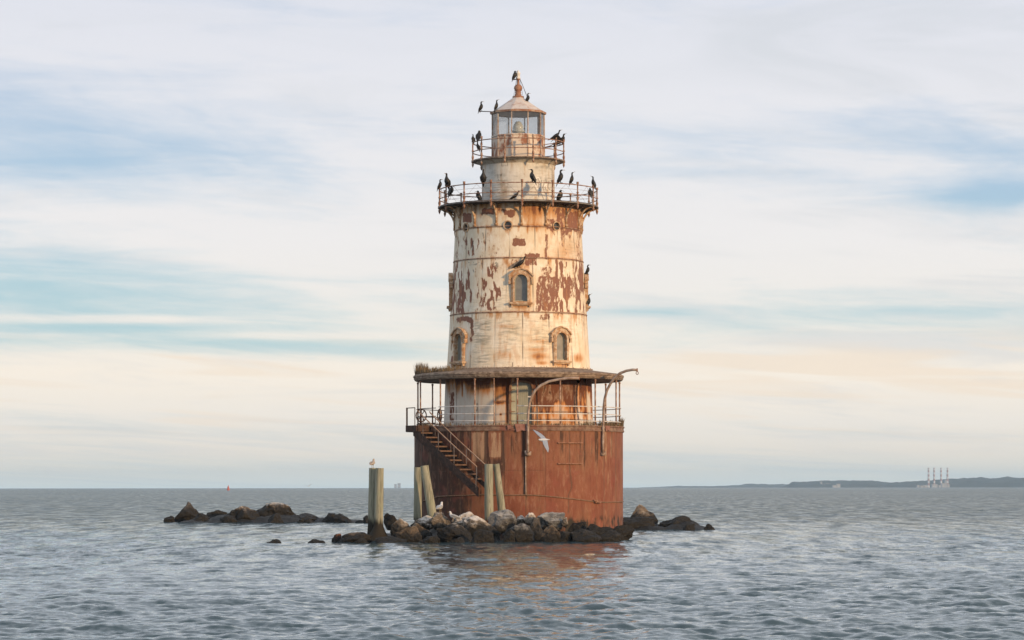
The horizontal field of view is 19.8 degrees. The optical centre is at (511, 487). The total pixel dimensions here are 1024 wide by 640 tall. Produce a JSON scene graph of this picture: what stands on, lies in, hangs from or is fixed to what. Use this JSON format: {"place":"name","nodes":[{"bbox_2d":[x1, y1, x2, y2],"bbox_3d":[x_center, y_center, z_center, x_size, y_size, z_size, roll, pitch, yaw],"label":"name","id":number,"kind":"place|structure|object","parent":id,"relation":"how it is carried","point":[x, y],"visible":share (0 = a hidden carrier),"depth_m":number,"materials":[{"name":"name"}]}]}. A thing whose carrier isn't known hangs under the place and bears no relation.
{"place":"outdoors","nodes":[
{"label":"outdoors","id":0,"kind":"place"},
{"bbox_2d":[367,468,375,533],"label":"timber pile","id":1,"kind":"object","parent":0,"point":[371,497],"visible":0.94,"depth_m":119.05,"materials":[{"name":"grey wood"}]},
{"bbox_2d":[449,511,460,517],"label":"gull","id":2,"kind":"object","parent":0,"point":[452,515],"visible":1,"depth_m":119.14,"materials":[{"name":"white"}]},
{"bbox_2d":[0,487,1023,639],"bbox_3d":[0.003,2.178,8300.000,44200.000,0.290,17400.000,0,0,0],"label":"water","id":3,"kind":"structure","parent":0,"point":[941,563],"depth_m":74.57,"materials":[{"name":"grey liquid"}]},
{"bbox_2d":[163,516,174,521],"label":"boulder","id":4,"kind":"object","parent":3,"relation":"in","point":[169,519],"visible":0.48,"depth_m":185.81,"materials":[{"name":"brown stone"}]},
{"bbox_2d":[174,502,198,521],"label":"boulder","id":5,"kind":"object","parent":3,"relation":"in","point":[188,511],"visible":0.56,"depth_m":186.59,"materials":[{"name":"brown stone"}]},
{"bbox_2d":[180,514,359,522],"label":"reef","id":6,"kind":"object","parent":3,"relation":"in","point":[294,518],"visible":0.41,"depth_m":183.31},
{"bbox_2d":[191,516,208,520],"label":"boulder","id":7,"kind":"object","parent":6,"relation":"on","point":[201,518],"visible":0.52,"depth_m":183.82,"materials":[{"name":"stone"}]},
{"bbox_2d":[196,513,211,518],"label":"boulder","id":8,"kind":"object","parent":6,"relation":"on","point":[200,514],"visible":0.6,"depth_m":184.89,"materials":[{"name":"stone"}]},
{"bbox_2d":[206,510,226,516],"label":"boulder","id":9,"kind":"object","parent":6,"relation":"on","point":[214,513],"visible":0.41,"depth_m":185.80,"materials":[{"name":"stone"}]},
{"bbox_2d":[220,514,236,522],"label":"boulder","id":10,"kind":"object","parent":6,"relation":"on","point":[227,518],"visible":0.48,"depth_m":182.73,"materials":[{"name":"brown stone"}]},
{"bbox_2d":[228,506,259,519],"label":"boulder","id":11,"kind":"object","parent":6,"relation":"on","point":[241,512],"visible":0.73,"depth_m":183.53,"materials":[{"name":"beige stone"}]},
{"bbox_2d":[256,502,295,516],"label":"boulder","id":12,"kind":"object","parent":6,"relation":"on","point":[269,509],"visible":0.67,"depth_m":184.91,"materials":[{"name":"stone"}]},
{"bbox_2d":[298,513,318,519],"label":"boulder","id":13,"kind":"object","parent":6,"relation":"on","point":[309,515],"visible":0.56,"depth_m":183.68,"materials":[{"name":"grey stone"}]},
{"bbox_2d":[322,513,334,522],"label":"boulder","id":14,"kind":"object","parent":6,"relation":"on","point":[329,517],"visible":0.59,"depth_m":182.87,"materials":[{"name":"stone"}]},
{"bbox_2d":[334,513,354,522],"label":"boulder","id":15,"kind":"object","parent":6,"relation":"on","point":[340,518],"visible":0.47,"depth_m":181.69,"materials":[{"name":"grey stone"}]},
{"bbox_2d":[267,539,280,542],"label":"boulder","id":16,"kind":"object","parent":3,"relation":"in","point":[275,541],"visible":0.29,"depth_m":114.44,"materials":[{"name":"stone"}]},
{"bbox_2d":[267,513,283,522],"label":"boulder","id":17,"kind":"object","parent":3,"relation":"in","point":[275,518],"visible":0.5,"depth_m":180.87,"materials":[{"name":"brown stone"}]},
{"bbox_2d":[297,518,314,522],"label":"boulder","id":18,"kind":"object","parent":3,"relation":"in","point":[307,520],"visible":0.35,"depth_m":181.83,"materials":[{"name":"grey stone"}]},
{"bbox_2d":[308,539,324,542],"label":"boulder","id":19,"kind":"object","parent":3,"relation":"in","point":[316,541],"visible":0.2,"depth_m":114.68,"materials":[{"name":"grey stone"}]},
{"bbox_2d":[331,534,341,541],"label":"boulder","id":20,"kind":"object","parent":3,"relation":"in","point":[336,538],"visible":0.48,"depth_m":116.33,"materials":[{"name":"brown stone"}]},
{"bbox_2d":[339,532,371,542],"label":"boulder","id":21,"kind":"object","parent":3,"relation":"in","point":[352,537],"visible":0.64,"depth_m":115.68,"materials":[{"name":"brown stone"}]},
{"bbox_2d":[355,538,368,542],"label":"boulder","id":22,"kind":"object","parent":3,"relation":"in","point":[362,540],"visible":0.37,"depth_m":114.71,"materials":[{"name":"brown stone"}]},
{"bbox_2d":[363,515,367,522],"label":"boulder","id":23,"kind":"object","parent":3,"relation":"in","point":[365,519],"visible":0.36,"depth_m":179.87,"materials":[{"name":"stone"}]},
{"bbox_2d":[369,468,387,541],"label":"timber pile","id":24,"kind":"object","parent":3,"relation":"in","point":[378,530],"visible":0.91,"depth_m":118.64,"materials":[{"name":"beige wood"}]},
{"bbox_2d":[375,536,406,542],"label":"boulder","id":25,"kind":"object","parent":3,"relation":"in","point":[389,539],"visible":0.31,"depth_m":114.87,"materials":[{"name":"brown stone"}]},
{"bbox_2d":[390,518,409,535],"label":"boulder","id":26,"kind":"object","parent":3,"relation":"in","point":[399,524],"visible":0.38,"depth_m":118.34,"materials":[{"name":"beige stone"}]},
{"bbox_2d":[393,526,421,542],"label":"boulder","id":27,"kind":"object","parent":3,"relation":"in","point":[411,534],"visible":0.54,"depth_m":116.29,"materials":[{"name":"brown stone"}]},
{"bbox_2d":[413,523,432,539],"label":"boulder","id":28,"kind":"object","parent":3,"relation":"in","point":[424,532],"visible":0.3,"depth_m":117.85,"materials":[{"name":"stone"}]},
{"bbox_2d":[419,535,439,542],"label":"boulder","id":29,"kind":"object","parent":3,"relation":"in","point":[432,539],"visible":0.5,"depth_m":114.79,"materials":[{"name":"brown stone"}]},
{"bbox_2d":[436,523,472,542],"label":"boulder","id":30,"kind":"object","parent":3,"relation":"in","point":[450,532],"visible":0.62,"depth_m":116.50,"materials":[{"name":"beige stone"}]},
{"bbox_2d":[450,537,464,542],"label":"boulder","id":31,"kind":"object","parent":3,"relation":"in","point":[459,540],"visible":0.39,"depth_m":114.67,"materials":[{"name":"brown stone"}]},
{"bbox_2d":[387,528,562,539],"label":"reef","id":32,"kind":"object","parent":3,"relation":"in","point":[433,531],"visible":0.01,"depth_m":123.49},
{"bbox_2d":[384,513,396,529],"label":"boulder","id":33,"kind":"object","parent":32,"relation":"on","point":[389,520],"visible":0.69,"depth_m":121.88,"materials":[{"name":"stone"}]},
{"bbox_2d":[413,467,421,519],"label":"timber pile","id":34,"kind":"object","parent":32,"relation":"on","point":[417,494],"visible":1,"depth_m":121.66,"materials":[{"name":"beige wood"}]},
{"bbox_2d":[410,515,432,529],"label":"boulder","id":35,"kind":"object","parent":32,"relation":"on","point":[424,522],"visible":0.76,"depth_m":120.14,"materials":[{"name":"stone"}]},
{"bbox_2d":[420,465,435,517],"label":"timber pile","id":36,"kind":"object","parent":32,"relation":"on","point":[428,493],"visible":0.91,"depth_m":120.85,"materials":[{"name":"beige wood"}]},
{"bbox_2d":[429,512,450,529],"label":"boulder","id":37,"kind":"object","parent":32,"relation":"on","point":[439,520],"visible":0.93,"depth_m":119.43,"materials":[{"name":"beige stone"}]},
{"bbox_2d":[436,502,442,511],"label":"gull","id":38,"kind":"object","parent":37,"relation":"on","point":[440,506],"visible":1,"depth_m":119.51,"materials":[{"name":"white"}]},
{"bbox_2d":[451,512,474,525],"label":"boulder","id":39,"kind":"object","parent":32,"relation":"on","point":[458,521],"visible":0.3,"depth_m":120.77,"materials":[{"name":"stone"}]},
{"bbox_2d":[484,464,492,519],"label":"timber pile","id":40,"kind":"object","parent":32,"relation":"on","point":[488,501],"visible":0.94,"depth_m":121.44,"materials":[{"name":"beige wood"}]},
{"bbox_2d":[493,464,505,510],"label":"timber pile","id":41,"kind":"object","parent":32,"relation":"on","point":[499,491],"visible":0.84,"depth_m":121.77,"materials":[{"name":"beige wood"}]},
{"bbox_2d":[488,509,516,533],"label":"boulder","id":42,"kind":"object","parent":32,"relation":"on","point":[502,521],"visible":0.88,"depth_m":119.17,"materials":[{"name":"grey stone"}]},
{"bbox_2d":[516,515,525,524],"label":"boulder","id":43,"kind":"object","parent":32,"relation":"on","point":[520,519],"visible":0.8,"depth_m":120.90,"materials":[{"name":"stone"}]},
{"bbox_2d":[524,513,535,524],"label":"boulder","id":44,"kind":"object","parent":32,"relation":"on","point":[529,517],"visible":0.76,"depth_m":120.49,"materials":[{"name":"stone"}]},
{"bbox_2d":[537,512,564,530],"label":"boulder","id":45,"kind":"object","parent":32,"relation":"on","point":[553,519],"visible":0.84,"depth_m":119.36,"materials":[{"name":"grey stone"}]},
{"bbox_2d":[561,517,567,527],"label":"boulder","id":46,"kind":"object","parent":32,"relation":"on","point":[564,522],"visible":1,"depth_m":119.16,"materials":[{"name":"stone"}]},
{"bbox_2d":[568,522,585,531],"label":"boulder","id":47,"kind":"object","parent":32,"relation":"on","point":[575,526],"visible":0.35,"depth_m":121.27,"materials":[{"name":"stone"}]},
{"bbox_2d":[586,524,612,535],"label":"boulder","id":48,"kind":"object","parent":32,"relation":"on","point":[599,531],"visible":0.24,"depth_m":120.79,"materials":[{"name":"grey stone"}]},
{"bbox_2d":[462,515,500,541],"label":"boulder","id":49,"kind":"object","parent":3,"relation":"in","point":[472,524],"visible":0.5,"depth_m":117.78,"materials":[{"name":"stone"}]},
{"bbox_2d":[471,529,493,542],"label":"boulder","id":50,"kind":"object","parent":3,"relation":"in","point":[482,536],"visible":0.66,"depth_m":115.43,"materials":[{"name":"stone"}]},
{"bbox_2d":[503,530,514,541],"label":"boulder","id":51,"kind":"object","parent":3,"relation":"in","point":[509,536],"visible":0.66,"depth_m":115.52,"materials":[{"name":"stone"}]},
{"bbox_2d":[503,523,533,541],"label":"boulder","id":52,"kind":"object","parent":3,"relation":"in","point":[524,532],"visible":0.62,"depth_m":116.66,"materials":[{"name":"grey stone"}]},
{"bbox_2d":[406,70,638,531],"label":"lighthouse","id":53,"kind":"object","parent":3,"relation":"in","point":[530,312],"visible":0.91,"depth_m":125.24,"materials":[{"name":"metal"}]},
{"bbox_2d":[437,179,442,190],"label":"cormorant","id":54,"kind":"object","parent":53,"relation":"attached to","point":[439,185],"visible":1,"depth_m":127.44,"materials":[{"name":"black"}]},
{"bbox_2d":[444,173,450,189],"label":"cormorant","id":55,"kind":"object","parent":53,"relation":"attached to","point":[447,181],"visible":1,"depth_m":126.42,"materials":[{"name":"black"}]},
{"bbox_2d":[447,273,452,311],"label":"window","id":56,"kind":"structure","parent":53,"relation":"in","point":[450,275],"depth_m":127.50,"materials":[{"name":"brown glass"}]},
{"bbox_2d":[448,185,453,197],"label":"cormorant","id":57,"kind":"object","parent":53,"relation":"attached to","point":[450,191],"visible":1,"depth_m":126.08,"materials":[{"name":"black"}]},
{"bbox_2d":[449,327,467,365],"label":"window","id":58,"kind":"structure","parent":53,"relation":"in","point":[459,335],"depth_m":126.35,"materials":[{"name":"grey paint"}]},
{"bbox_2d":[475,130,481,142],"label":"cormorant","id":59,"kind":"object","parent":53,"relation":"attached to","point":[478,135],"visible":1,"depth_m":126.91,"materials":[{"name":"black"}]},
{"bbox_2d":[476,191,481,203],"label":"cormorant","id":60,"kind":"object","parent":53,"relation":"attached to","point":[479,198],"visible":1,"depth_m":125.10,"materials":[{"name":"black"}]},
{"bbox_2d":[478,101,482,112],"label":"cormorant","id":61,"kind":"object","parent":53,"relation":"attached to","point":[480,106],"visible":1,"depth_m":127.84,"materials":[{"name":"black"}]},
{"bbox_2d":[480,169,486,186],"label":"cormorant","id":62,"kind":"object","parent":53,"relation":"attached to","point":[483,177],"visible":1,"depth_m":124.85,"materials":[{"name":"black"}]},
{"bbox_2d":[414,362,587,374],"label":"roof weeds","id":63,"kind":"object","parent":53,"relation":"on","point":[421,368],"visible":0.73,"depth_m":126.28,"materials":[{"name":"plant"}]},
{"bbox_2d":[512,256,526,267],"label":"cormorant","id":64,"kind":"object","parent":53,"relation":"attached to","point":[519,263],"visible":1,"depth_m":124.93,"materials":[{"name":"black"}]},
{"bbox_2d":[508,268,533,306],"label":"window","id":65,"kind":"structure","parent":53,"relation":"in","point":[521,277],"depth_m":125.02,"materials":[{"name":"beige glass"}]},
{"bbox_2d":[509,380,533,424],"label":"door","id":66,"kind":"structure","parent":53,"relation":"in","point":[525,390],"depth_m":124.88,"materials":[{"name":"grey paint"}]},
{"bbox_2d":[418,417,625,426],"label":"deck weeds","id":67,"kind":"object","parent":53,"relation":"on","point":[597,423],"visible":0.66,"depth_m":125.03,"materials":[{"name":"plant"}]},
{"bbox_2d":[528,169,535,183],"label":"cormorant","id":68,"kind":"object","parent":53,"relation":"attached to","point":[532,177],"visible":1,"depth_m":124.53,"materials":[{"name":"black"}]},
{"bbox_2d":[550,130,560,138],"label":"cormorant","id":69,"kind":"object","parent":53,"relation":"attached to","point":[554,136],"visible":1,"depth_m":126.74,"materials":[{"name":"black"}]},
{"bbox_2d":[551,134,564,145],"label":"cormorant","id":70,"kind":"object","parent":53,"relation":"attached to","point":[560,138],"visible":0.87,"depth_m":128.66,"materials":[{"name":"black"}]},
{"bbox_2d":[556,170,562,185],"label":"cormorant","id":71,"kind":"object","parent":53,"relation":"attached to","point":[560,177],"visible":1,"depth_m":124.98,"materials":[{"name":"black"}]},
{"bbox_2d":[556,190,562,199],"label":"cormorant","id":72,"kind":"object","parent":53,"relation":"attached to","point":[558,198],"visible":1,"depth_m":125.15,"materials":[{"name":"black"}]},
{"bbox_2d":[549,326,572,365],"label":"window","id":73,"kind":"structure","parent":53,"relation":"in","point":[560,336],"depth_m":125.58,"materials":[{"name":"grey paint"}]},
{"bbox_2d":[569,172,573,185],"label":"cormorant","id":74,"kind":"object","parent":53,"relation":"attached to","point":[571,179],"visible":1,"depth_m":125.37,"materials":[{"name":"black"}]},
{"bbox_2d":[584,273,590,311],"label":"window","id":75,"kind":"structure","parent":53,"relation":"in","point":[586,277],"depth_m":127.69,"materials":[{"name":"brown glass"}]},
{"bbox_2d":[588,188,592,197],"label":"cormorant","id":76,"kind":"object","parent":53,"relation":"attached to","point":[590,191],"visible":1,"depth_m":126.45,"materials":[{"name":"black"}]},
{"bbox_2d":[591,176,595,189],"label":"cormorant","id":77,"kind":"object","parent":53,"relation":"attached to","point":[593,183],"visible":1,"depth_m":126.80,"materials":[{"name":"black"}]},
{"bbox_2d":[530,517,542,540],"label":"boulder","id":78,"kind":"object","parent":3,"relation":"in","point":[535,526],"visible":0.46,"depth_m":118.05,"materials":[{"name":"stone"}]},
{"bbox_2d":[541,525,560,541],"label":"boulder","id":79,"kind":"object","parent":3,"relation":"in","point":[550,533],"visible":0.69,"depth_m":116.38,"materials":[{"name":"stone"}]},
{"bbox_2d":[560,531,571,541],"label":"boulder","id":80,"kind":"object","parent":3,"relation":"in","point":[565,536],"visible":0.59,"depth_m":117.05,"materials":[{"name":"stone"}]},
{"bbox_2d":[570,528,601,541],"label":"boulder","id":81,"kind":"object","parent":3,"relation":"in","point":[581,535],"visible":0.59,"depth_m":116.87,"materials":[{"name":"grey stone"}]},
{"bbox_2d":[600,530,620,541],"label":"boulder","id":82,"kind":"object","parent":3,"relation":"in","point":[611,536],"visible":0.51,"depth_m":117.19,"materials":[{"name":"brown stone"}]},
{"bbox_2d":[613,525,634,539],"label":"boulder","id":83,"kind":"object","parent":3,"relation":"in","point":[626,532],"visible":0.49,"depth_m":120.84,"materials":[{"name":"stone"}]},
{"bbox_2d":[635,521,704,529],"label":"reef","id":84,"kind":"object","parent":3,"relation":"in","point":[680,526],"visible":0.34,"depth_m":149.45},
{"bbox_2d":[623,517,655,528],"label":"boulder","id":85,"kind":"object","parent":84,"relation":"on","point":[635,522],"visible":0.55,"depth_m":149.64,"materials":[{"name":"brown stone"}]},
{"bbox_2d":[630,504,657,523],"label":"boulder","id":86,"kind":"object","parent":84,"relation":"on","point":[640,511],"visible":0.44,"depth_m":151.80,"materials":[{"name":"beige stone"}]},
{"bbox_2d":[658,516,698,526],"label":"boulder","id":87,"kind":"object","parent":84,"relation":"on","point":[676,520],"visible":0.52,"depth_m":150.31,"materials":[{"name":"grey stone"}]},
{"bbox_2d":[704,524,714,529],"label":"boulder","id":88,"kind":"object","parent":84,"relation":"on","point":[708,527],"visible":0.49,"depth_m":148.92,"materials":[{"name":"stone"}]},
{"bbox_2d":[682,524,694,530],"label":"boulder","id":89,"kind":"object","parent":3,"relation":"in","point":[688,527],"visible":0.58,"depth_m":146.88,"materials":[{"name":"stone"}]},
{"bbox_2d":[927,468,929,487],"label":"smokestack","id":90,"kind":"object","parent":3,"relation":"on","point":[928,483],"visible":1,"depth_m":11696.84,"materials":[{"name":"grey concrete"}]},
{"bbox_2d":[916,480,949,487],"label":"power station","id":91,"kind":"object","parent":3,"relation":"in","point":[944,484],"visible":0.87,"depth_m":11535.00,"materials":[{"name":"grey concrete"}]},
{"bbox_2d":[933,468,934,483],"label":"smokestack","id":92,"kind":"object","parent":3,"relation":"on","point":[933,475],"visible":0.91,"depth_m":11697.00,"materials":[{"name":"grey concrete"}]},
{"bbox_2d":[940,468,941,484],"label":"smokestack","id":93,"kind":"object","parent":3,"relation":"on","point":[940,476],"visible":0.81,"depth_m":11696.98,"materials":[{"name":"grey concrete"}]},
{"bbox_2d":[0,0,1023,487],"label":"sky","id":94,"kind":"structure","parent":0,"point":[227,249],"materials":[{"name":"white"}]},
{"bbox_2d":[533,430,549,451],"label":"gull","id":95,"kind":"object","parent":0,"point":[543,439],"visible":1,"depth_m":116.94,"materials":[{"name":"white"}]},
{"bbox_2d":[640,486,705,487],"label":"farthest shore","id":96,"kind":"structure","parent":0,"point":[674,487],"depth_m":16436.77,"materials":[{"name":"grey"}]},
{"bbox_2d":[692,484,787,487],"bbox_3d":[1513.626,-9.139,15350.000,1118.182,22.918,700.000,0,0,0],"label":"hills","id":97,"kind":"structure","parent":0,"point":[758,486],"depth_m":15066.85,"materials":[{"name":"grey"}]},
{"bbox_2d":[781,476,1023,487],"bbox_3d":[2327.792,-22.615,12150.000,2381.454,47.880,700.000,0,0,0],"label":"hills","id":98,"kind":"structure","parent":0,"point":[1006,481],"depth_m":11878.66,"materials":[{"name":"grey"}]}
]}

